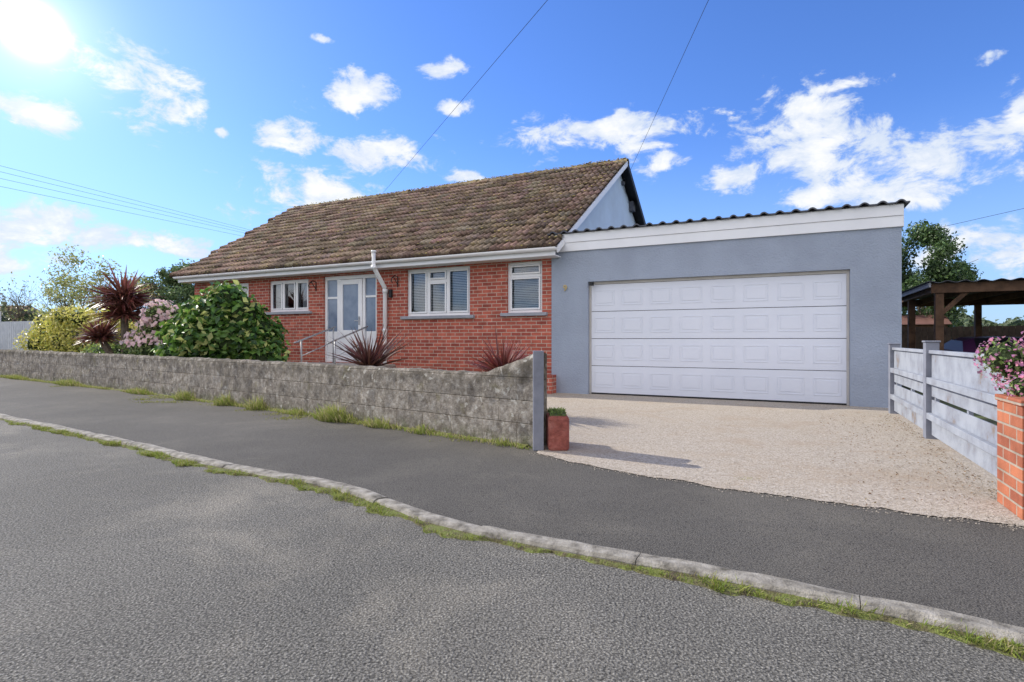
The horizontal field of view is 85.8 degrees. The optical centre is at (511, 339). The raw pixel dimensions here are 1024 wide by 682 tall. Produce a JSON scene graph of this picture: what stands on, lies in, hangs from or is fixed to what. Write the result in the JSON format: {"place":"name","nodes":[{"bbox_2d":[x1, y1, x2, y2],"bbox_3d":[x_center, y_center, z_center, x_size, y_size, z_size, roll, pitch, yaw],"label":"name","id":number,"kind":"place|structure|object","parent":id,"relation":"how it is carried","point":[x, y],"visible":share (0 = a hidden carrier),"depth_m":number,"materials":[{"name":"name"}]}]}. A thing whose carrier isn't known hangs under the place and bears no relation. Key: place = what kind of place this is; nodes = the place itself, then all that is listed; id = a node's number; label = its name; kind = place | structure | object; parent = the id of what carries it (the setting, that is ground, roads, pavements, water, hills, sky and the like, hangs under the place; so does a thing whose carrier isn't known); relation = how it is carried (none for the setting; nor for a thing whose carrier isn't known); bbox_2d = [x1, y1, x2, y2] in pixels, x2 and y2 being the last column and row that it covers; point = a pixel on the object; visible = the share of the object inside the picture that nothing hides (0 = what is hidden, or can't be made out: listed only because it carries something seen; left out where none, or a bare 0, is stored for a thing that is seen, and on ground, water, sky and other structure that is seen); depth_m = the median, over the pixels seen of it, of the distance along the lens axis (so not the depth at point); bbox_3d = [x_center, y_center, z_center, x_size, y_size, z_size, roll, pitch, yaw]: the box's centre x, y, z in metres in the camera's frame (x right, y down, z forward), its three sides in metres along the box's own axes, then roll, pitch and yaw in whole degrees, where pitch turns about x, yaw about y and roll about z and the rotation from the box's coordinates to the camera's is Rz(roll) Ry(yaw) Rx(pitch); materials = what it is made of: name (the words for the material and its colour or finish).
{"place":"outdoors","nodes":[
{"label":"outdoors","id":0,"kind":"place"},
{"bbox_2d":[0,186,239,235],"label":"overhead wire","id":1,"kind":"object","parent":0,"point":[112,209],"visible":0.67,"depth_m":33.32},
{"bbox_2d":[0,178,242,232],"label":"overhead wire","id":2,"kind":"object","parent":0,"point":[112,203],"visible":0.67,"depth_m":33.43,"materials":[{"name":"black metal"}]},
{"bbox_2d":[3,172,243,230],"bbox_3d":[-24.582,-8.565,32.675,0.014,0.273,38.198,0,0,17],"label":"overhead wire","id":3,"kind":"object","parent":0,"point":[115,199],"visible":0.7,"depth_m":33.38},
{"bbox_2d":[3,166,248,229],"bbox_3d":[-24.582,-8.831,32.675,0.014,0.062,38.198,0,0,17],"label":"overhead wire","id":4,"kind":"object","parent":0,"point":[116,195],"visible":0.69,"depth_m":33.67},
{"bbox_2d":[309,362,394,366],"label":"porch slabs","id":5,"kind":"structure","parent":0,"point":[391,365],"depth_m":12.58,"materials":[{"name":"grey concrete"}]},
{"bbox_2d":[0,420,1023,681],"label":"road","id":6,"kind":"structure","parent":0,"point":[120,564],"depth_m":2.23,"materials":[{"name":"grey asphalt"}]},
{"bbox_2d":[0,377,1023,626],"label":"pavement","id":7,"kind":"structure","parent":0,"point":[970,567],"depth_m":3.51,"materials":[{"name":"grey asphalt"}]},
{"bbox_2d":[30,379,528,446],"bbox_3d":[-9.953,1.036,12.438,24.670,0.031,0.435,0,0,34],"label":"wall foot moss","id":8,"kind":"object","parent":7,"relation":"on","point":[456,436],"depth_m":6.12,"materials":[{"name":"green plant"}]},
{"bbox_2d":[0,374,751,481],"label":"wall foot weeds","id":9,"kind":"object","parent":7,"relation":"on","point":[330,414],"depth_m":7.67,"materials":[{"name":"green plant"}]},
{"bbox_2d":[533,351,543,450],"bbox_3d":[0.250,0.578,5.250,0.100,0.945,0.100,0,0,0],"label":"gate post","id":10,"kind":"object","parent":7,"relation":"on","point":[538,400],"visible":1,"depth_m":5.20,"materials":[{"name":"grey paint"}]},
{"bbox_2d":[0,0,1023,323],"label":"sky","id":11,"kind":"structure","parent":0,"point":[239,113],"materials":[{"name":"blue"}]},
{"bbox_2d":[73,385,996,599],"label":"garden ground","id":12,"kind":"structure","parent":0,"point":[965,411],"depth_m":8.33,"materials":[{"name":"green plant"}]},
{"bbox_2d":[0,311,33,349],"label":"neighbour fence","id":13,"kind":"object","parent":12,"relation":"on","point":[10,331],"visible":0.5,"depth_m":21.13,"materials":[{"name":"paint"}]},
{"bbox_2d":[0,272,55,328],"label":"bare tree","id":14,"kind":"object","parent":12,"relation":"on","point":[18,309],"visible":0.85,"depth_m":24.28,"materials":[{"name":"green plant"}]},
{"bbox_2d":[1,309,149,338],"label":"neighbour hedge","id":15,"kind":"object","parent":12,"relation":"on","point":[4,318],"visible":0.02,"depth_m":26.44,"materials":[{"name":"green plant"}]},
{"bbox_2d":[13,304,139,352],"bbox_3d":[-12.395,0.021,15.918,4.167,2.097,1.780,0,0,21],"label":"golden shrub","id":16,"kind":"object","parent":12,"relation":"on","point":[57,335],"visible":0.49,"depth_m":15.54,"materials":[{"name":"yellow plant"}]},
{"bbox_2d":[24,243,159,331],"bbox_3d":[-18.785,-1.553,25.177,4.524,5.348,5.399,0,0,-23],"label":"budding tree","id":17,"kind":"object","parent":12,"relation":"on","point":[73,293],"visible":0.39,"depth_m":24.02,"materials":[{"name":"green plant"}]},
{"bbox_2d":[79,339,133,353],"bbox_3d":[-8.905,0.513,12.960,5.727,1.126,1.152,0,0,36],"label":"green shrub","id":18,"kind":"object","parent":12,"relation":"on","point":[98,348],"visible":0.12,"depth_m":13.58,"materials":[{"name":"green plant"}]},
{"bbox_2d":[69,263,162,353],"bbox_3d":[-9.265,-0.376,12.930,1.986,2.939,1.856,0,0,-25],"label":"cordyline palm","id":19,"kind":"object","parent":12,"relation":"on","point":[124,300],"visible":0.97,"depth_m":12.77,"materials":[{"name":"red plant"}]},
{"bbox_2d":[119,299,178,355],"bbox_3d":[-7.880,0.076,12.334,1.664,1.971,1.252,0,0,0],"label":"pink flowering bush","id":20,"kind":"object","parent":12,"relation":"on","point":[144,342],"visible":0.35,"depth_m":12.06,"materials":[{"name":"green plant"}]},
{"bbox_2d":[131,259,194,309],"bbox_3d":[-17.662,-1.624,29.986,4.186,5.512,5.195,0,0,13],"label":"evergreen tree","id":21,"kind":"object","parent":12,"relation":"on","point":[176,293],"visible":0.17,"depth_m":29.13,"materials":[{"name":"green plant"}]},
{"bbox_2d":[150,280,290,361],"bbox_3d":[-5.884,-0.072,11.250,2.553,2.288,2.143,0,0,-30],"label":"laurel bush","id":22,"kind":"object","parent":12,"relation":"on","point":[226,321],"visible":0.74,"depth_m":10.73,"materials":[{"name":"green plant"}]},
{"bbox_2d":[0,349,546,447],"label":"garden wall","id":23,"kind":"structure","parent":12,"relation":"on","point":[495,403],"depth_m":7.27,"materials":[{"name":"grey stone"}]},
{"bbox_2d":[322,324,412,365],"bbox_3d":[-2.625,0.340,10.402,1.762,1.421,1.516,0,0,29],"label":"bronze phormium","id":24,"kind":"object","parent":12,"relation":"on","point":[368,356],"visible":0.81,"depth_m":10.24,"materials":[{"name":"red plant"}]},
{"bbox_2d":[195,258,551,374],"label":"front wall","id":25,"kind":"structure","parent":12,"relation":"on","point":[449,344],"depth_m":12.08,"materials":[{"name":"red brick"}]},
{"bbox_2d":[232,283,248,295],"bbox_3d":[-7.673,-1.040,15.171,1.450,0.980,0.088,0,0,26],"label":"window frame","id":26,"kind":"object","parent":25,"relation":"attached to","point":[244,284],"visible":0.12,"depth_m":14.90,"materials":[{"name":"white plastic"}]},
{"bbox_2d":[265,311,311,314],"bbox_3d":[-5.735,-0.683,14.116,1.660,0.067,0.130,0,0,26],"label":"window sill","id":27,"kind":"structure","parent":25,"relation":"attached to","point":[289,312],"depth_m":13.99,"materials":[{"name":"white concrete"}]},
{"bbox_2d":[271,279,308,311],"bbox_3d":[-5.695,-1.125,14.198,1.420,0.810,0.088,0,0,26],"label":"window frame","id":28,"kind":"object","parent":25,"relation":"attached to","point":[285,282],"visible":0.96,"depth_m":14.20,"materials":[{"name":"white plastic"}]},
{"bbox_2d":[276,283,306,309],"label":"curtains","id":29,"kind":"object","parent":25,"relation":"attached to","point":[278,295],"visible":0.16,"depth_m":14.46,"materials":[{"name":"white fabric"}]},
{"bbox_2d":[325,274,376,362],"bbox_3d":[-3.863,-0.500,13.300,1.660,2.100,0.080,0,0,26],"label":"door frame","id":30,"kind":"object","parent":25,"relation":"attached to","point":[329,347],"visible":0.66,"depth_m":13.44,"materials":[{"name":"white plastic"}]},
{"bbox_2d":[339,279,362,359],"bbox_3d":[-3.877,-0.485,13.259,0.720,1.930,0.057,0,0,26],"label":"front door","id":31,"kind":"structure","parent":30,"relation":"attached to","point":[359,282],"depth_m":13.26,"materials":[{"name":"white plastic"}]},
{"bbox_2d":[328,278,375,331],"bbox_3d":[-3.869,-0.830,13.287,1.520,1.260,0.050,0,0,26],"label":"door glass","id":32,"kind":"object","parent":30,"relation":"in","point":[350,303],"visible":0.89,"depth_m":13.25,"materials":[{"name":"clear glass"}]},
{"bbox_2d":[308,275,397,296],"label":"basket brackets","id":33,"kind":"object","parent":25,"relation":"attached to","point":[390,292],"visible":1,"depth_m":12.61,"materials":[{"name":"metal"}]},
{"bbox_2d":[178,250,560,283],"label":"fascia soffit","id":34,"kind":"structure","parent":25,"relation":"attached to","point":[464,260],"depth_m":12.30,"materials":[{"name":"white plastic"}]},
{"bbox_2d":[173,246,556,278],"bbox_3d":[-4.316,-1.719,12.927,11.464,0.063,0.116,0,0,26],"label":"gutter","id":35,"kind":"object","parent":34,"relation":"attached to","point":[399,260],"visible":1,"depth_m":12.13,"materials":[{"name":"white plastic"}]},
{"bbox_2d":[371,250,387,362],"bbox_3d":[-2.990,-0.615,12.454,0.134,2.730,0.551,0,0,21],"label":"soil pipe","id":36,"kind":"object","parent":25,"relation":"attached to","point":[379,278],"visible":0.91,"depth_m":12.61,"materials":[{"name":"white plastic"}]},
{"bbox_2d":[237,265,540,313],"bbox_3d":[-3.815,-0.325,14.235,10.600,2.650,0.100,0,0,26],"label":"interior screen","id":37,"kind":"object","parent":25,"relation":"attached to","point":[290,295],"depth_m":13.02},
{"bbox_2d":[400,315,474,318],"bbox_3d":[-1.644,-0.493,12.102,1.900,0.067,0.130,0,0,26],"label":"window sill","id":38,"kind":"structure","parent":25,"relation":"attached to","point":[438,317],"depth_m":12.01,"materials":[{"name":"white concrete"}]},
{"bbox_2d":[408,266,469,315],"bbox_3d":[-1.603,-1.055,12.184,1.660,1.050,0.088,0,0,26],"label":"window frame","id":39,"kind":"object","parent":25,"relation":"attached to","point":[429,280],"visible":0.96,"depth_m":12.20,"materials":[{"name":"white plastic"}]},
{"bbox_2d":[412,270,466,312],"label":"blinds","id":40,"kind":"object","parent":39,"relation":"hanging from","point":[439,293],"visible":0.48,"depth_m":12.28,"materials":[{"name":"grey plastic"}]},
{"bbox_2d":[500,312,547,315],"bbox_3d":[0.245,-0.513,11.173,1.030,0.067,0.130,0,0,26],"label":"window sill","id":41,"kind":"structure","parent":25,"relation":"attached to","point":[527,314],"depth_m":11.07,"materials":[{"name":"white concrete"}]},
{"bbox_2d":[508,261,541,312],"bbox_3d":[0.285,-1.065,11.254,0.790,1.030,0.088,0,0,26],"label":"window frame","id":42,"kind":"object","parent":25,"relation":"attached to","point":[524,275],"visible":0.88,"depth_m":11.25,"materials":[{"name":"white plastic"}]},
{"bbox_2d":[512,264,540,308],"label":"blinds","id":43,"kind":"object","parent":25,"relation":"attached to","point":[525,290],"visible":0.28,"depth_m":11.36,"materials":[{"name":"grey plastic"}]},
{"bbox_2d":[462,327,548,371],"bbox_3d":[-0.084,0.415,7.584,1.230,1.271,1.294,0,0,0],"label":"red phormium","id":44,"kind":"object","parent":12,"relation":"on","point":[508,356],"visible":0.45,"depth_m":7.55,"materials":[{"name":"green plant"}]},
{"bbox_2d":[547,199,909,407],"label":"garage","id":45,"kind":"structure","parent":12,"relation":"on","point":[797,306],"depth_m":9.45,"materials":[{"name":"paint"}]},
{"bbox_2d":[189,162,643,274],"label":"roof deck","id":46,"kind":"structure","parent":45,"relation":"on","point":[631,196],"depth_m":15.76,"materials":[{"name":"tile"}]},
{"bbox_2d":[169,160,624,276],"bbox_3d":[-3.656,-3.353,15.515,12.596,3.224,5.336,0,0,26],"label":"roof tiles front","id":47,"kind":"object","parent":46,"relation":"on","point":[355,239],"visible":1,"depth_m":14.32,"materials":[{"name":"brown tile"}]},
{"bbox_2d":[172,157,625,274],"bbox_3d":[-3.604,-3.397,15.616,12.633,3.164,5.541,0,0,26],"label":"roof moss","id":48,"kind":"object","parent":47,"relation":"on","point":[436,208],"visible":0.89,"depth_m":15.44,"materials":[{"name":"brown plant"}]},
{"bbox_2d":[557,161,627,251],"bbox_3d":[2.008,-3.270,12.762,0.033,3.240,5.200,0,0,26],"label":"bargeboard front","id":49,"kind":"object","parent":46,"relation":"attached to","point":[576,225],"visible":1,"depth_m":12.38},
{"bbox_2d":[627,162,645,224],"bbox_3d":[4.314,-3.265,17.440,0.038,3.270,5.210,0,0,26],"label":"bargeboard back","id":50,"kind":"object","parent":46,"relation":"attached to","point":[636,194],"visible":0.36,"depth_m":15.96,"materials":[{"name":"wood"}]},
{"bbox_2d":[569,175,635,251],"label":"gable wall","id":51,"kind":"structure","parent":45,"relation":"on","point":[611,207],"depth_m":14.69,"materials":[{"name":"white paint"}]},
{"bbox_2d":[591,273,846,402],"bbox_3d":[3.429,-0.020,9.705,4.220,2.070,0.031,0,0,26],"label":"sectional door","id":52,"kind":"structure","parent":45,"relation":"in","point":[797,356],"depth_m":9.56,"materials":[{"name":"white metal"}]},
{"bbox_3d":[-1.869,-3.354,20.504,13.796,3.216,5.340,0,0,26],"label":"roof","id":53,"kind":"object","parent":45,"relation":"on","visible":0},
{"bbox_2d":[286,158,628,210],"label":"ridge tiles","id":54,"kind":"object","parent":53,"relation":"on","point":[588,165],"visible":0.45,"depth_m":16.57,"materials":[{"name":"brown tile"}]},
{"bbox_2d":[382,1,546,193],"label":"overhead cable","id":55,"kind":"object","parent":53,"relation":"attached to","point":[475,84],"visible":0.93,"depth_m":10.45,"materials":[{"name":"black rubber"}]},
{"bbox_2d":[621,178,634,211],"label":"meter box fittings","id":56,"kind":"object","parent":53,"relation":"attached to","point":[631,206],"visible":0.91,"depth_m":16.19,"materials":[{"name":"grey plastic"}]},
{"bbox_2d":[631,0,708,167],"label":"overhead cable","id":57,"kind":"object","parent":53,"relation":"attached to","point":[673,76],"visible":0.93,"depth_m":10.05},
{"bbox_2d":[902,315,951,348],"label":"garden shed","id":58,"kind":"structure","parent":12,"relation":"on","point":[921,321],"depth_m":20.83,"materials":[{"name":"brown wood"}]},
{"bbox_2d":[902,219,983,330],"bbox_3d":[16.446,-1.873,22.556,4.136,5.986,4.375,0,0,-29],"label":"dark green tree","id":59,"kind":"object","parent":12,"relation":"on","point":[930,237],"visible":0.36,"depth_m":21.43,"materials":[{"name":"green plant"}]},
{"bbox_2d":[902,277,1023,350],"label":"timber carport","id":60,"kind":"object","parent":12,"relation":"on","point":[977,294],"visible":0.69,"depth_m":12.15,"materials":[{"name":"brown wood"}]},
{"bbox_2d":[902,325,1023,352],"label":"back fence","id":61,"kind":"object","parent":12,"relation":"on","point":[927,333],"visible":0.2,"depth_m":16.74,"materials":[{"name":"brown wood"}]},
{"bbox_2d":[944,336,1023,356],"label":"parked car","id":62,"kind":"object","parent":12,"relation":"on","point":[966,344],"visible":0.09,"depth_m":11.50,"materials":[{"name":"blue paint"}]},
{"bbox_2d":[951,316,1023,339],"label":"boundary hedge","id":63,"kind":"object","parent":12,"relation":"on","point":[1017,322],"depth_m":21.32,"materials":[{"name":"green plant"}]},
{"bbox_3d":[-4.029,0.835,12.724,2.450,0.430,0.998,0,0,26],"label":"porch","id":64,"kind":"object","parent":12,"relation":"on","visible":0},
{"bbox_2d":[294,326,367,363],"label":"handrails","id":65,"kind":"object","parent":64,"relation":"on","point":[333,341],"visible":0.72,"depth_m":12.50,"materials":[{"name":"metal"}]},
{"bbox_2d":[537,393,1023,525],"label":"driveway","id":66,"kind":"structure","parent":0,"point":[779,448],"depth_m":5.15,"materials":[{"name":"beige gravel"}]},
{"bbox_2d":[547,374,555,393],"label":"corner pier","id":67,"kind":"structure","parent":66,"relation":"on","point":[551,384],"depth_m":10.67,"materials":[{"name":"red brick"}]},
{"bbox_2d":[546,407,568,450],"bbox_3d":[0.421,0.859,5.416,0.264,0.382,0.509,0,0,0],"label":"brick planter","id":68,"kind":"object","parent":66,"relation":"on","point":[557,429],"visible":0.99,"depth_m":5.17,"materials":[{"name":"brick"}]},
{"bbox_2d":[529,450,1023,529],"bbox_3d":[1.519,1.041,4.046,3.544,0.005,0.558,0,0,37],"label":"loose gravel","id":69,"kind":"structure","parent":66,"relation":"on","point":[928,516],"depth_m":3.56,"materials":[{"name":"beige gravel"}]},
{"bbox_2d":[887,343,900,413],"bbox_3d":[5.420,0.550,7.820,0.140,1.000,0.140,0,0,26],"label":"fence post","id":70,"kind":"object","parent":66,"relation":"on","point":[891,382],"visible":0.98,"depth_m":7.78,"materials":[{"name":"grey paint"}]},
{"bbox_2d":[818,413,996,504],"bbox_3d":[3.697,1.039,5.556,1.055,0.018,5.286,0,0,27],"label":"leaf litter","id":71,"kind":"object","parent":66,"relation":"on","point":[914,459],"visible":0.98,"depth_m":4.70,"materials":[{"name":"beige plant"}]},
{"bbox_2d":[922,341,940,439],"bbox_3d":[4.440,0.530,5.840,0.140,1.040,0.140,0,0,26],"label":"fence post","id":72,"kind":"object","parent":66,"relation":"on","point":[928,398],"visible":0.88,"depth_m":5.80,"materials":[{"name":"grey paint"}]},
{"bbox_2d":[890,347,1010,476],"bbox_3d":[4.371,0.555,5.712,0.105,0.890,4.575,0,0,26],"label":"timber fence","id":73,"kind":"object","parent":66,"relation":"on","point":[956,379],"visible":0.71,"depth_m":4.95,"materials":[{"name":"grey paint"}]},
{"bbox_2d":[997,400,1023,519],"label":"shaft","id":74,"kind":"object","parent":66,"relation":"on","point":[1010,457],"visible":1,"depth_m":3.36,"materials":[{"name":"orange brick"}]},
{"bbox_2d":[995,394,1023,406],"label":"coping","id":75,"kind":"object","parent":74,"relation":"on","point":[1016,400],"visible":1,"depth_m":3.34,"materials":[{"name":"orange brick"}]},
{"bbox_2d":[972,331,1023,396],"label":"pillar flowers","id":76,"kind":"object","parent":75,"relation":"on","point":[1006,360],"visible":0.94,"depth_m":3.49,"materials":[{"name":"pink plant"}]},
{"bbox_2d":[943,208,1023,226],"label":"overhead wire","id":77,"kind":"object","parent":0,"point":[984,217],"visible":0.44,"depth_m":21.45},
{"label":"ground","id":78,"kind":"structure","parent":0,"visible":0},
{"bbox_2d":[0,301,1020,326],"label":"distant treeline","id":79,"kind":"object","parent":78,"relation":"on","point":[969,319],"depth_m":60.89,"materials":[{"name":"green plant"}]},
{"bbox_2d":[0,413,1023,644],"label":"kerb","id":80,"kind":"structure","parent":78,"relation":"on","point":[911,611],"depth_m":2.60,"materials":[{"name":"concrete"}]},
{"bbox_2d":[0,418,1023,660],"bbox_3d":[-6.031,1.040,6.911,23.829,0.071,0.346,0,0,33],"label":"kerb grass","id":81,"kind":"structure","parent":80,"relation":"on","point":[157,453],"depth_m":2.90,"materials":[{"name":"green plant"}]}
]}

